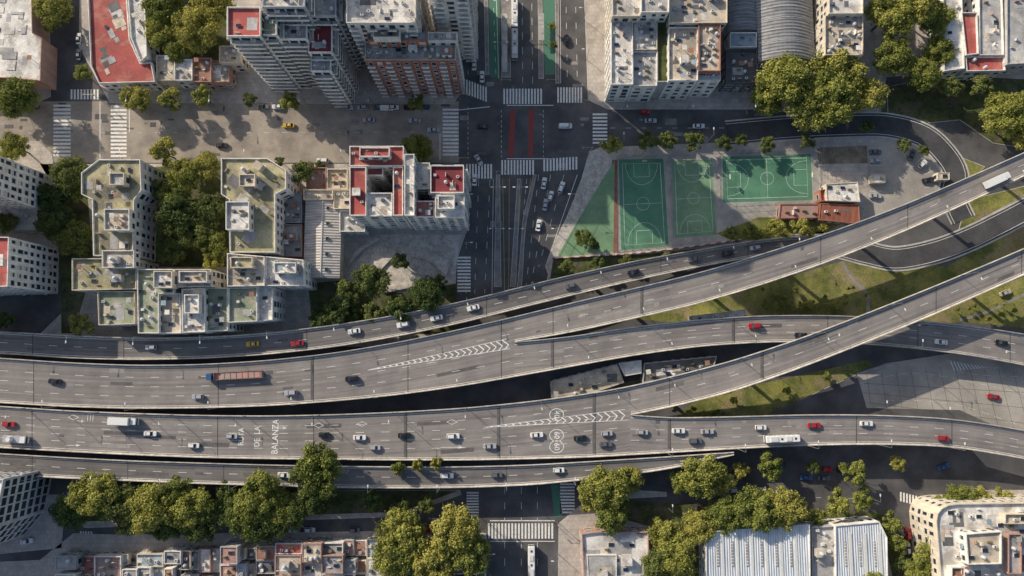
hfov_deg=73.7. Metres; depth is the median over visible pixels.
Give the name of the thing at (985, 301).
lawn
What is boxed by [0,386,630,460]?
elevated highway
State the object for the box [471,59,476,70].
car
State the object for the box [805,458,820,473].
broadleaf tree
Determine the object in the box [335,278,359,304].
broadleaf tree
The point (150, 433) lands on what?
car
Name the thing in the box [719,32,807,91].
industrial building
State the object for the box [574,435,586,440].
car
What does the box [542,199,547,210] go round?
car
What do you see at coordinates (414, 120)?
car
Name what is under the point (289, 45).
apartment tower
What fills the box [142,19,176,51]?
broadleaf tree
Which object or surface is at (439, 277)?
broadleaf tree
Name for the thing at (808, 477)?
car
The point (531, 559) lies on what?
bus
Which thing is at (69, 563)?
terraced house
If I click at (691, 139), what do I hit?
broadleaf tree
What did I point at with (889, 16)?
broadleaf tree
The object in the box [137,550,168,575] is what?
terraced house
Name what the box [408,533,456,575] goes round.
broadleaf tree
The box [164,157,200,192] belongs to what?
broadleaf tree
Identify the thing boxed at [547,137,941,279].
sidewalk
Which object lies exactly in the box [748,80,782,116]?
broadleaf tree
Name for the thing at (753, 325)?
suv car
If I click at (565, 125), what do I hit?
van
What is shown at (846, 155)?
parking lot
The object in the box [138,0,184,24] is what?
broadleaf tree
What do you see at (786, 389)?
shrub
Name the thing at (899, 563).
broadleaf tree
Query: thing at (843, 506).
broadleaf tree
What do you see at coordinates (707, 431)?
car
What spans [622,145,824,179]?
chain link fence
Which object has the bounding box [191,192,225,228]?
broadleaf tree
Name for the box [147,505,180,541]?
broadleaf tree
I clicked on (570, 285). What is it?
hatchback car
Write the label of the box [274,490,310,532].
broadleaf tree
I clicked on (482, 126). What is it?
car
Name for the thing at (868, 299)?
footpath
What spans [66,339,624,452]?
highway markings
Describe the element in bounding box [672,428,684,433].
car
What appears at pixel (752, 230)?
broadleaf tree
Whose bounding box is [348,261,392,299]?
broadleaf tree
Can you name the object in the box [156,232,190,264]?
broadleaf tree
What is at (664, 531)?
broadleaf tree
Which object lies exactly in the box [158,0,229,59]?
lawn
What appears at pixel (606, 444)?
car
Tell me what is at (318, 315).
broadleaf tree
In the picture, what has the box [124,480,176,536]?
broadleaf tree
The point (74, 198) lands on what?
broadleaf tree
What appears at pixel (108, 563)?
terraced house
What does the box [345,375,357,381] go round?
suv car
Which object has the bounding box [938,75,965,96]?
broadleaf tree
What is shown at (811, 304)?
shrub
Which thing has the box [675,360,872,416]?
lawn
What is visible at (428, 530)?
car
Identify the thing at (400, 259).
broadleaf tree
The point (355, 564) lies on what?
terraced house
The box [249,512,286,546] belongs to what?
broadleaf tree
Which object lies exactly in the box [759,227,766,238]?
shrub
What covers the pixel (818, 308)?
shrub
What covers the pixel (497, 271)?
traffic island
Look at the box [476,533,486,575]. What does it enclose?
terraced house
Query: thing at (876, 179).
guard booth
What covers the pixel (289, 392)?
suv car
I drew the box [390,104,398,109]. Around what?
hatchback car
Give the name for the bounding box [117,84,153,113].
broadleaf tree
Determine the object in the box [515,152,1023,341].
elevated ramp
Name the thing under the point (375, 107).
hatchback car
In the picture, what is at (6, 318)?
broadleaf tree
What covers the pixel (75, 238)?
broadleaf tree
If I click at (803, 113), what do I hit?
broadleaf tree
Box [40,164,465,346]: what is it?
sidewalk
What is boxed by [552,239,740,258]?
boundary wall
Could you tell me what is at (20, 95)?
broadleaf tree
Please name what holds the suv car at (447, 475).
on the elevated ramp at (240, 473)
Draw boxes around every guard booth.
[868,175,885,183]
[933,173,949,182]
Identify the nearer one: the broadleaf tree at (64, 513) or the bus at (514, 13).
the broadleaf tree at (64, 513)
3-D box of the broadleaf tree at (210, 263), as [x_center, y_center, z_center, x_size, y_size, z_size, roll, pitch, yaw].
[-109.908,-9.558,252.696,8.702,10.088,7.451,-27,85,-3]
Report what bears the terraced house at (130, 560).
on the ground at (918, 476)
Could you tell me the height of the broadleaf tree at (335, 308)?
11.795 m
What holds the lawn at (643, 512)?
on the sidewalk at (570, 526)
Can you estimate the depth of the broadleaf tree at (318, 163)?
256.60 m
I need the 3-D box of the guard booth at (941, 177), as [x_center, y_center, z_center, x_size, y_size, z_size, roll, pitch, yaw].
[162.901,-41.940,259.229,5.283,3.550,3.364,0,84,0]
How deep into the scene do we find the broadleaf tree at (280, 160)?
257.63 m
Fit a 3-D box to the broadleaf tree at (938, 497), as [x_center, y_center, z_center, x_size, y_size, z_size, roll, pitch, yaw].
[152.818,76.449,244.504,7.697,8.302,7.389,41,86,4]
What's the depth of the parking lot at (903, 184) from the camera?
260.74 m
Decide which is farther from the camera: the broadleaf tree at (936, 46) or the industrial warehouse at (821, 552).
the broadleaf tree at (936, 46)
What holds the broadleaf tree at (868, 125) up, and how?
on the ground at (918, 476)
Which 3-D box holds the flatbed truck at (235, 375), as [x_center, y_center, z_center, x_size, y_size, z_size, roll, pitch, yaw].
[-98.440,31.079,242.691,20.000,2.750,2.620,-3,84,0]
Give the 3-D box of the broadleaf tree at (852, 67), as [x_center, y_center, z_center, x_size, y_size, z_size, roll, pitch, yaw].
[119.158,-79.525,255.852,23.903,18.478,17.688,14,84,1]
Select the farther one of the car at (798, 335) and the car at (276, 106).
the car at (276, 106)
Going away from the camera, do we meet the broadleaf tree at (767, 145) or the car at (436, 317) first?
the car at (436, 317)
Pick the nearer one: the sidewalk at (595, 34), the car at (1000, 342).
the car at (1000, 342)
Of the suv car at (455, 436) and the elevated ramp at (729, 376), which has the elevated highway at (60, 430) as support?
the suv car at (455, 436)
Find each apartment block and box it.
[0,156,55,209]
[0,237,58,295]
[0,471,51,543]
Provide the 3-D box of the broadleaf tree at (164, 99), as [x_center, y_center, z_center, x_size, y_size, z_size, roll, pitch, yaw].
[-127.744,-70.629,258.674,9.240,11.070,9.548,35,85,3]
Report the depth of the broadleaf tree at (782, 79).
248.03 m
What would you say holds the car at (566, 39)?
on the road surface at (571, 75)
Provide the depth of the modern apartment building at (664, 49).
248.83 m
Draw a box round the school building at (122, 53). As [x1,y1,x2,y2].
[88,0,165,91]
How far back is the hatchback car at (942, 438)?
240.91 m
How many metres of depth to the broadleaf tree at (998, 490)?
242.61 m
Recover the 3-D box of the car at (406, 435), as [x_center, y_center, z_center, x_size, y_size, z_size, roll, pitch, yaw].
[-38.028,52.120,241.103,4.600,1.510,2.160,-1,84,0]
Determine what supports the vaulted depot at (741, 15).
on the ground at (918, 476)
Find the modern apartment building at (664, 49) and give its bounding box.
[604,0,726,101]
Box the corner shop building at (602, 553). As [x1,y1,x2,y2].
[579,526,648,575]
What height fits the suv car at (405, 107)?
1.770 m
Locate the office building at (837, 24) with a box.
[809,0,862,72]
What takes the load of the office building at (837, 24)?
on the ground at (918, 476)
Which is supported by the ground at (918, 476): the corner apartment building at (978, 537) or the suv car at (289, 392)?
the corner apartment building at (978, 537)
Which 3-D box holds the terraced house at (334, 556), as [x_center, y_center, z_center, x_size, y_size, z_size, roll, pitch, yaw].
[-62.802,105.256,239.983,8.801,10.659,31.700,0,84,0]
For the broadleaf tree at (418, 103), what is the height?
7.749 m
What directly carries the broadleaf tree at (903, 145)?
on the parking lot at (903, 184)
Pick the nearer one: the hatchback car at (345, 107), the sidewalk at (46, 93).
the hatchback car at (345, 107)
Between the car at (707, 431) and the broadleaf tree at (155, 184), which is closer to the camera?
the car at (707, 431)
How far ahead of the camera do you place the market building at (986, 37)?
257.95 m
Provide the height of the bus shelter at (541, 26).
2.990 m
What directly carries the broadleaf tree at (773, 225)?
on the lawn at (759, 222)
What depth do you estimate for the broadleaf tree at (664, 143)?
254.86 m
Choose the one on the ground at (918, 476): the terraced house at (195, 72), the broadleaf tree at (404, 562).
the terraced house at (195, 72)
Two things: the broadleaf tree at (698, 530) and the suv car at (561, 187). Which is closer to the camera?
the broadleaf tree at (698, 530)
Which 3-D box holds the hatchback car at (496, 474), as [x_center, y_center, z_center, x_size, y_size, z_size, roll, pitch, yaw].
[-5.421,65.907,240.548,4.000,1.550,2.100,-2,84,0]
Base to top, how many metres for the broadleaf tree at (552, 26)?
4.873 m
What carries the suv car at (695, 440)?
on the elevated highway at (735, 432)
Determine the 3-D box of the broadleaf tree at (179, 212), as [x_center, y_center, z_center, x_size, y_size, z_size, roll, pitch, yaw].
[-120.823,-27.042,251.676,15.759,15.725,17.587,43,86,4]
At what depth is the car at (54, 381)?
242.85 m
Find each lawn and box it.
[59,182,92,332]
[78,491,455,520]
[155,167,228,266]
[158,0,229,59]
[309,280,456,333]
[550,247,708,278]
[581,500,905,575]
[635,227,1023,321]
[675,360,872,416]
[717,217,838,240]
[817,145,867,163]
[887,77,1023,146]
[922,277,1023,327]
[959,186,1023,228]
[964,158,984,175]
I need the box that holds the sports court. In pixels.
[558,149,818,256]
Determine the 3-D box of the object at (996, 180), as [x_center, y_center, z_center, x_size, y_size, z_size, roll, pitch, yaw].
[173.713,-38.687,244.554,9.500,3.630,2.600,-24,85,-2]
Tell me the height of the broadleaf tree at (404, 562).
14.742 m
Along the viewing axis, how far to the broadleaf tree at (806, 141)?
256.52 m
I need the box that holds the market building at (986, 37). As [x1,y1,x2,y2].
[929,0,1023,80]
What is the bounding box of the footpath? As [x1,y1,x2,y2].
[840,261,1023,320]
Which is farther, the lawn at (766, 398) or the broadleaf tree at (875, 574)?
the lawn at (766, 398)
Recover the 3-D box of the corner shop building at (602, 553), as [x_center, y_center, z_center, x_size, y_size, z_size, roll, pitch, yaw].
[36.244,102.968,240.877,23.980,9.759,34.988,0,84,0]
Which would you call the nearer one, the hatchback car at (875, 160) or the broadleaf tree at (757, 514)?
the broadleaf tree at (757, 514)
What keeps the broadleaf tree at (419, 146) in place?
on the ground at (918, 476)
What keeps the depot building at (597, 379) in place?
on the ground at (918, 476)
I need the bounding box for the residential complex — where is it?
[72,158,316,335]
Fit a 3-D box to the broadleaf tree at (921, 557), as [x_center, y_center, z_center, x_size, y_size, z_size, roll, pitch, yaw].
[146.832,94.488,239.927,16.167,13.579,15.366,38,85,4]
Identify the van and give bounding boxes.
[380,105,392,110]
[559,123,571,128]
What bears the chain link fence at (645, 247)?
on the sports court
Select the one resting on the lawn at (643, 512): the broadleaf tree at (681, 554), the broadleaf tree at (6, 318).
the broadleaf tree at (681, 554)
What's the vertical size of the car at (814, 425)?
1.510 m
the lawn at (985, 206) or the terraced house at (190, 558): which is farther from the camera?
the lawn at (985, 206)
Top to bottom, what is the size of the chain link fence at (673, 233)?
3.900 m
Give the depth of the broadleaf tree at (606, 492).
235.83 m
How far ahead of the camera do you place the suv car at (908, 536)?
245.99 m
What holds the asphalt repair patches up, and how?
on the ground at (918, 476)
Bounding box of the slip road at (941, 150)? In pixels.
[725,112,1023,270]
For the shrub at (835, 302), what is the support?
on the lawn at (832, 282)
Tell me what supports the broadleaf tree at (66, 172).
on the lawn at (71, 302)
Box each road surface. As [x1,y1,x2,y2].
[462,0,586,86]
[486,485,555,575]
[857,353,1023,429]
[972,450,1023,476]
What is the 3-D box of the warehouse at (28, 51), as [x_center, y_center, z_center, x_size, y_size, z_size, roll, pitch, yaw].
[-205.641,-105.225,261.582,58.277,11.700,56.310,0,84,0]
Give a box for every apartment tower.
[227,0,364,106]
[429,0,477,61]
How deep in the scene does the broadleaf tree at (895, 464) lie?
244.19 m
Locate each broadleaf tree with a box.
[0,74,42,119]
[0,128,30,161]
[0,212,19,233]
[0,311,16,327]
[30,0,74,25]
[33,207,67,241]
[36,181,75,214]
[42,21,61,33]
[45,493,89,530]
[47,153,89,190]
[50,219,92,257]
[55,206,76,230]
[64,469,124,515]
[66,187,87,202]
[68,312,94,336]
[73,64,92,79]
[96,481,139,525]
[112,510,141,537]
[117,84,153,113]
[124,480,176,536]
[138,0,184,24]
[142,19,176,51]
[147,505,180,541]
[148,135,176,168]
[151,178,175,201]
[153,187,201,235]
[154,219,184,242]
[156,86,182,112]
[156,179,193,208]
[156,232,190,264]
[160,474,196,508]
[162,31,195,62]
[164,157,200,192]
[166,485,216,532]
[167,4,223,55]
[178,218,219,250]
[178,508,221,542]
[188,0,236,21]
[191,83,212,107]
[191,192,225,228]
[192,149,220,182]
[200,230,228,260]
[203,251,224,269]
[211,490,239,526]
[215,479,236,498]
[217,503,232,524]
[226,495,271,542]
[233,467,286,528]
[242,92,257,106]
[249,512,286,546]
[259,490,297,533]
[274,157,284,165]
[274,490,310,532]
[279,91,299,109]
[285,441,343,498]
[291,160,313,183]
[295,487,332,516]
[308,306,327,327]
[315,160,325,168]
[323,296,349,323]
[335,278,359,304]
[344,304,363,321]
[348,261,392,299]
[361,488,382,512]
[363,300,385,321]
[369,544,404,575]
[373,506,427,560]
[385,294,412,321]
[389,498,408,516]
[390,253,409,268]
[390,462,404,475]
[390,530,429,575]
[401,133,433,162]
[407,94,423,110]
[407,274,445,312]
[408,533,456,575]
[411,458,422,471]
[418,495,434,514]
[430,457,441,469]
[430,501,483,559]
[435,273,447,291]
[448,530,492,575]
[548,21,555,30]
[549,41,557,47]
[558,257,574,274]
[573,229,583,239]
[576,229,597,249]
[577,465,631,513]
[577,484,593,512]
[591,257,604,269]
[592,242,599,249]
[594,499,630,536]
[599,135,622,153]
[611,465,644,495]
[619,253,633,262]
[637,129,657,151]
[640,545,672,575]
[644,516,686,548]
[655,533,698,575]
[656,130,678,149]
[665,469,686,494]
[677,452,730,500]
[680,507,715,545]
[684,131,704,151]
[704,492,744,537]
[714,134,731,150]
[715,467,737,496]
[722,226,739,239]
[731,461,750,479]
[732,133,748,145]
[734,483,780,532]
[740,223,759,237]
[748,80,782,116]
[752,49,813,105]
[757,449,783,481]
[759,135,775,153]
[762,217,785,237]
[764,485,809,532]
[783,78,838,132]
[789,217,808,236]
[796,498,813,521]
[800,132,815,147]
[804,62,857,127]
[805,47,870,88]
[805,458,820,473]
[807,508,826,525]
[826,487,851,519]
[838,460,865,486]
[850,75,893,112]
[852,485,874,512]
[858,120,875,132]
[862,0,915,41]
[864,570,888,575]
[871,34,917,78]
[881,510,903,534]
[887,533,909,555]
[889,455,905,472]
[891,555,910,571]
[895,0,945,29]
[896,137,911,153]
[903,559,930,575]
[906,53,945,92]
[912,536,931,575]
[918,144,928,155]
[919,0,957,36]
[922,34,955,65]
[931,494,945,498]
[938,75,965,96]
[943,483,978,499]
[969,74,993,95]
[975,485,992,498]
[979,91,1023,140]
[994,486,1013,497]
[1004,107,1023,150]
[1015,91,1023,102]
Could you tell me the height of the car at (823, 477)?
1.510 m
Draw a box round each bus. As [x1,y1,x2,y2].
[511,0,517,27]
[511,28,517,60]
[528,544,534,575]
[763,434,799,442]
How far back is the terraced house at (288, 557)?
239.32 m
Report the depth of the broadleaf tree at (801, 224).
252.16 m
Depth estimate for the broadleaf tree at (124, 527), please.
238.07 m
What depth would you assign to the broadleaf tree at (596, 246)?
254.05 m
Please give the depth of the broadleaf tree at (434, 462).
238.28 m
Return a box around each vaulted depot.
[723,0,756,39]
[755,0,814,66]
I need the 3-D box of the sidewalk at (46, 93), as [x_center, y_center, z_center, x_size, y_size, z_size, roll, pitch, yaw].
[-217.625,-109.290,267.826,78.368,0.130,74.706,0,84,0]
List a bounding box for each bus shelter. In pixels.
[502,13,506,71]
[539,13,543,39]
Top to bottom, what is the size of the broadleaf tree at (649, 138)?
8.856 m
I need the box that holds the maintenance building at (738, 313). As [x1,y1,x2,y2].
[687,309,745,319]
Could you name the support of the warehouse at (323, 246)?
on the ground at (918, 476)
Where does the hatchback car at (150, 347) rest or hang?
on the elevated ramp at (100, 347)
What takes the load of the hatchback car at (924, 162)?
on the parking lot at (903, 184)
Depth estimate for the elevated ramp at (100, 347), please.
246.67 m
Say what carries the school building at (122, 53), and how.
on the ground at (918, 476)
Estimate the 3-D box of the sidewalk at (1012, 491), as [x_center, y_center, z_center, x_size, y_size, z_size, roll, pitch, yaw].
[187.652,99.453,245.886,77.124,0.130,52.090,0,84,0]
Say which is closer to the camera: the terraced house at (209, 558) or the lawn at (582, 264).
the terraced house at (209, 558)
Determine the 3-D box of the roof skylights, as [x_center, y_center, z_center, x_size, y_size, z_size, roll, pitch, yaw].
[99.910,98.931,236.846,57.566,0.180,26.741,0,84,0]
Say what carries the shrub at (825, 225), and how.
on the lawn at (759, 222)
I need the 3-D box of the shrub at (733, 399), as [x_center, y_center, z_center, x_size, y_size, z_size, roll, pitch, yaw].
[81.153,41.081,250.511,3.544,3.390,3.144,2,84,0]
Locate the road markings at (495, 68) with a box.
[53,0,1023,565]
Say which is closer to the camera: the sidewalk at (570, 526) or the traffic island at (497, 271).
the sidewalk at (570, 526)
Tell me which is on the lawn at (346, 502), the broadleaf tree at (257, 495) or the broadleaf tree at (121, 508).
the broadleaf tree at (121, 508)
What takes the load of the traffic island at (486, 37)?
on the road surface at (571, 75)
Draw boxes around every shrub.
[729,396,738,403]
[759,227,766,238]
[763,304,769,311]
[779,228,788,238]
[781,385,790,394]
[789,304,796,310]
[797,301,805,311]
[805,299,814,308]
[807,227,815,237]
[816,304,821,310]
[818,221,829,230]
[822,371,831,380]
[832,298,840,309]
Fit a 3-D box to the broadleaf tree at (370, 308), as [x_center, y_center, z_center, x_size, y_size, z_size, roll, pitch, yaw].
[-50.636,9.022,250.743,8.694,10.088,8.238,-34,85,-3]
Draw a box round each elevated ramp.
[0,235,818,359]
[0,452,733,487]
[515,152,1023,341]
[631,248,1023,414]
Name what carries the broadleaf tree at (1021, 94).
on the lawn at (930, 105)
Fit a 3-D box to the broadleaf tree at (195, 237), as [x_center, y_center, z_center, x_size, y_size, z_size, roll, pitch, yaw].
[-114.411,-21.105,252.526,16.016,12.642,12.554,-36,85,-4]
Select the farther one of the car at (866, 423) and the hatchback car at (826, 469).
the hatchback car at (826, 469)
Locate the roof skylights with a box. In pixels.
[716,533,882,575]
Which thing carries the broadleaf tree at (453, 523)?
on the ground at (918, 476)
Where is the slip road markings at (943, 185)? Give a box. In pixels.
[729,115,1023,267]
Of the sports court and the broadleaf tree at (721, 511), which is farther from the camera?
the sports court
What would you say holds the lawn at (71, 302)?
on the sidewalk at (297, 309)
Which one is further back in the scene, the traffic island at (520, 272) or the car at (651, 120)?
the car at (651, 120)
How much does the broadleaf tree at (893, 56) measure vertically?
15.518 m
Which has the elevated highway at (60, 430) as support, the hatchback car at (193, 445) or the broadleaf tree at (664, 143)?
the hatchback car at (193, 445)
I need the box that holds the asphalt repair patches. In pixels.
[1,14,965,265]
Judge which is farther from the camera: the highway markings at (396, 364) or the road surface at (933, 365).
the road surface at (933, 365)
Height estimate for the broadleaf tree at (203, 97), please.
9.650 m
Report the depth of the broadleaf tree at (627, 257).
253.04 m
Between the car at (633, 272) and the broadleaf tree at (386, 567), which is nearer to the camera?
the broadleaf tree at (386, 567)
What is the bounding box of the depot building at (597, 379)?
[550,356,716,397]
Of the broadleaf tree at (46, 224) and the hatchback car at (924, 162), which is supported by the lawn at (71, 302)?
the broadleaf tree at (46, 224)
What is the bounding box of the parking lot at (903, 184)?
[867,142,939,216]
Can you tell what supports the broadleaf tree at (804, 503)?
on the ground at (918, 476)
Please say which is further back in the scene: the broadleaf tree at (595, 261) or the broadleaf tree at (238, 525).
the broadleaf tree at (595, 261)
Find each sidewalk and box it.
[0,33,50,100]
[0,141,57,295]
[0,495,64,553]
[0,531,474,575]
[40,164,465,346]
[67,490,460,527]
[79,0,458,103]
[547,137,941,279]
[558,505,891,575]
[584,0,1023,111]
[628,490,666,498]
[972,490,1023,493]
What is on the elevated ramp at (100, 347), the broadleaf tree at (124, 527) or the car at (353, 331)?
the car at (353, 331)
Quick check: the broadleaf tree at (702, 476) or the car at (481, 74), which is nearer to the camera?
the broadleaf tree at (702, 476)
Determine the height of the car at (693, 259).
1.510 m
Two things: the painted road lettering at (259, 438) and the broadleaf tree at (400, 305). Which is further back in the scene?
the broadleaf tree at (400, 305)
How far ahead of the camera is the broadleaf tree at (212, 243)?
248.28 m
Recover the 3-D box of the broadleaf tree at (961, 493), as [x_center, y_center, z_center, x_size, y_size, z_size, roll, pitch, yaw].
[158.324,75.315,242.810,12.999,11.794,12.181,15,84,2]
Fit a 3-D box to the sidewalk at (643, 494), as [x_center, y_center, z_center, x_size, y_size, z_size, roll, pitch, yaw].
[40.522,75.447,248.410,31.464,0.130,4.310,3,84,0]
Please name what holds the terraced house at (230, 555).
on the ground at (918, 476)
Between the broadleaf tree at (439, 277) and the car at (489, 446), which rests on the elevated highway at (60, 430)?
the car at (489, 446)
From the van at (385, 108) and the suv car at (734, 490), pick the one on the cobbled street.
the van at (385, 108)
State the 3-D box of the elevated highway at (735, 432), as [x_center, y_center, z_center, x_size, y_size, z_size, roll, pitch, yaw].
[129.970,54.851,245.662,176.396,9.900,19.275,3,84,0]
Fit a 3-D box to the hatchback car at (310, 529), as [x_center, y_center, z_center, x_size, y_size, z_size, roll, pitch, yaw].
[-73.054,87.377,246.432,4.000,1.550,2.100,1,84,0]
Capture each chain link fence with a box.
[558,162,608,256]
[617,157,722,251]
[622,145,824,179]
[669,155,674,242]
[719,153,817,206]
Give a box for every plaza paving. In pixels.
[347,235,459,290]
[545,149,615,273]
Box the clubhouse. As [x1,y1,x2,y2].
[775,182,859,224]
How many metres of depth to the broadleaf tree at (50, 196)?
249.59 m
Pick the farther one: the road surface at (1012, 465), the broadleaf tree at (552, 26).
the broadleaf tree at (552, 26)
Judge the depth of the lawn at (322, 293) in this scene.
255.84 m
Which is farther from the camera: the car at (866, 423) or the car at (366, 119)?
the car at (366, 119)
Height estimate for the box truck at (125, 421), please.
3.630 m
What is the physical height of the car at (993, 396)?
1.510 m
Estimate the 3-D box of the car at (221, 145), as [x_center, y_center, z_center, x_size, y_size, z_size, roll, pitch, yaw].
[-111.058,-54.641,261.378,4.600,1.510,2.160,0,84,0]
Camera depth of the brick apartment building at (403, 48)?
234.49 m
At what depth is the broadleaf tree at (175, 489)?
238.47 m
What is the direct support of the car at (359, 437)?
on the elevated highway at (60, 430)
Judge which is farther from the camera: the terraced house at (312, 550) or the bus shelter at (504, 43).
the bus shelter at (504, 43)
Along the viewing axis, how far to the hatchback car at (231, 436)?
240.81 m
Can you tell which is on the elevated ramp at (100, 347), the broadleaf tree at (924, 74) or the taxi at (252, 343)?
the taxi at (252, 343)
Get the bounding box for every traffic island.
[484,0,488,74]
[494,175,500,286]
[501,0,510,76]
[510,179,520,286]
[517,175,535,286]
[538,0,543,78]
[555,0,558,82]
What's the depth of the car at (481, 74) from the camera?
263.87 m
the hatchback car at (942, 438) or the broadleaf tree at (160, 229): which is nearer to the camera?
the hatchback car at (942, 438)
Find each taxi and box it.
[246,341,258,346]
[283,122,294,127]
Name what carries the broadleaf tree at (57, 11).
on the ground at (918, 476)
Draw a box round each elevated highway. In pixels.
[0,316,514,408]
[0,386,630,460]
[515,315,1023,376]
[631,414,1023,458]
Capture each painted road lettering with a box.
[238,428,243,444]
[254,427,259,446]
[271,419,278,453]
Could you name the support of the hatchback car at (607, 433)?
on the elevated highway at (60, 430)
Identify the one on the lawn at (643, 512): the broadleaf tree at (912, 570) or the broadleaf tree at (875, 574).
the broadleaf tree at (912, 570)
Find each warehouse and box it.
[0,0,57,89]
[304,200,343,279]
[699,516,887,575]
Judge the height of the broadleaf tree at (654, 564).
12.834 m
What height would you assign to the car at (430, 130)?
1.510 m
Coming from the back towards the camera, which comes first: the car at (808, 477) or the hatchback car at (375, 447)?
the car at (808, 477)
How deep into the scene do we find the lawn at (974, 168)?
261.10 m
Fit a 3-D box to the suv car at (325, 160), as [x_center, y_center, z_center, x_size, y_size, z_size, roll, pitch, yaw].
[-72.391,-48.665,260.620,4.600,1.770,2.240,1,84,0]
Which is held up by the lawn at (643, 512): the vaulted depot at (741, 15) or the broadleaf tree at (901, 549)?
the broadleaf tree at (901, 549)
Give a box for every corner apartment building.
[349,146,470,231]
[909,493,1023,575]
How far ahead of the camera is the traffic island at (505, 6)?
266.65 m
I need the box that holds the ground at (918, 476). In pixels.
[0,0,1023,575]
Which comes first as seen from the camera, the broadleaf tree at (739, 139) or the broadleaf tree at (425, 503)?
the broadleaf tree at (425, 503)
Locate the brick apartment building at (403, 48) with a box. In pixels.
[345,0,464,96]
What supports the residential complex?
on the sidewalk at (297, 309)
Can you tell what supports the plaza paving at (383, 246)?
on the sidewalk at (297, 309)
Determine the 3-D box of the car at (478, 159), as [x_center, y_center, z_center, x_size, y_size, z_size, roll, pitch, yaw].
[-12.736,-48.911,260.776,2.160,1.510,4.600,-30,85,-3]
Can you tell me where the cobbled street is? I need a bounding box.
[0,101,458,162]
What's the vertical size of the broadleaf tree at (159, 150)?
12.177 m
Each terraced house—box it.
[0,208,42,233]
[55,550,88,575]
[76,553,99,575]
[94,551,128,575]
[122,550,141,575]
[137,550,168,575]
[156,46,248,89]
[164,544,191,575]
[181,546,202,575]
[199,545,220,575]
[220,539,246,575]
[238,544,258,575]
[256,541,277,575]
[275,537,307,575]
[283,167,368,258]
[302,536,327,575]
[321,537,346,575]
[343,537,366,575]
[366,536,386,575]
[452,563,475,575]
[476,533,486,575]
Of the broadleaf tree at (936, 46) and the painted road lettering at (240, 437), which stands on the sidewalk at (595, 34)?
the broadleaf tree at (936, 46)
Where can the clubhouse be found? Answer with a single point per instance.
(836, 203)
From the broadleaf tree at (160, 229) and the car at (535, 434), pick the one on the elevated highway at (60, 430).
the car at (535, 434)
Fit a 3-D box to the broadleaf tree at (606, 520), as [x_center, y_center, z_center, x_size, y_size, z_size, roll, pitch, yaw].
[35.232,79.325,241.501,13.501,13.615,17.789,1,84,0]
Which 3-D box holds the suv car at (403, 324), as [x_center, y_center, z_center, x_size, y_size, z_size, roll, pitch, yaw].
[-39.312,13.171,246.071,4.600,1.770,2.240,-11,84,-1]
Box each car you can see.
[2,421,15,427]
[20,538,33,544]
[48,378,61,383]
[75,33,81,44]
[75,49,81,60]
[144,431,156,436]
[145,344,156,349]
[188,443,199,447]
[192,394,203,399]
[216,143,227,147]
[226,433,237,438]
[257,104,268,109]
[272,104,282,109]
[277,472,290,477]
[284,390,296,395]
[291,340,303,345]
[304,527,314,532]
[316,157,328,163]
[318,432,329,437]
[343,104,352,109]
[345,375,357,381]
[348,328,360,334]
[349,527,359,532]
[353,435,365,440]
[357,104,367,109]
[363,117,374,122]
[369,445,380,450]
[372,104,379,109]
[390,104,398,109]
[397,321,409,327]
[398,432,410,438]
[403,105,414,109]
[409,118,420,123]
[423,105,429,109]
[425,527,432,532]
[427,128,438,132]
[430,314,442,320]
[441,473,453,477]
[447,433,459,439]
[467,304,479,311]
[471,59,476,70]
[472,174,477,185]
[474,154,482,165]
[477,124,488,129]
[479,71,484,82]
[483,443,496,448]
[491,472,501,477]
[530,432,542,437]
[535,219,541,231]
[541,177,546,189]
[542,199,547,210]
[548,191,553,200]
[553,467,564,472]
[557,181,564,192]
[564,34,569,45]
[564,282,575,288]
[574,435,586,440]
[599,441,611,446]
[601,430,612,435]
[627,269,639,275]
[637,429,647,434]
[640,110,649,114]
[645,118,656,123]
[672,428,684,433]
[687,256,699,262]
[688,438,701,443]
[693,124,704,128]
[701,428,713,433]
[721,250,733,255]
[726,487,737,492]
[748,323,760,328]
[750,245,760,250]
[755,425,766,430]
[794,333,806,337]
[799,474,811,480]
[807,422,820,427]
[817,475,829,480]
[821,466,831,471]
[859,421,872,426]
[869,149,881,154]
[869,193,881,198]
[870,158,880,162]
[904,527,911,539]
[906,543,910,553]
[907,149,915,160]
[917,159,927,168]
[921,177,933,183]
[934,339,947,344]
[937,435,948,440]
[937,462,949,470]
[986,393,999,399]
[994,339,1007,345]
[999,289,1011,296]
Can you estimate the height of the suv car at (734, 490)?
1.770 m
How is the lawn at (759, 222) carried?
on the sidewalk at (840, 173)
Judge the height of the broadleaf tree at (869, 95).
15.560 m
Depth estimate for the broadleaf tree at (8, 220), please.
250.13 m
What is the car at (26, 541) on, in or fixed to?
on the ground at (918, 476)
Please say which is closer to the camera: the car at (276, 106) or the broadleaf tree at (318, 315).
the broadleaf tree at (318, 315)
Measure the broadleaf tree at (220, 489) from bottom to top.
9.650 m
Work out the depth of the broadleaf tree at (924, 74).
253.66 m
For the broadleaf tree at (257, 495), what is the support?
on the ground at (918, 476)
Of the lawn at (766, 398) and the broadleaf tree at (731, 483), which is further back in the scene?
the lawn at (766, 398)
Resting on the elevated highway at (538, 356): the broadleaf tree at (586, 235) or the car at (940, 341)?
the car at (940, 341)
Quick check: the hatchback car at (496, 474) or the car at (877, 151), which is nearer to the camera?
the hatchback car at (496, 474)
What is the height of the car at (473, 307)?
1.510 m
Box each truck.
[2,435,29,442]
[107,417,138,425]
[206,370,263,379]
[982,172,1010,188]

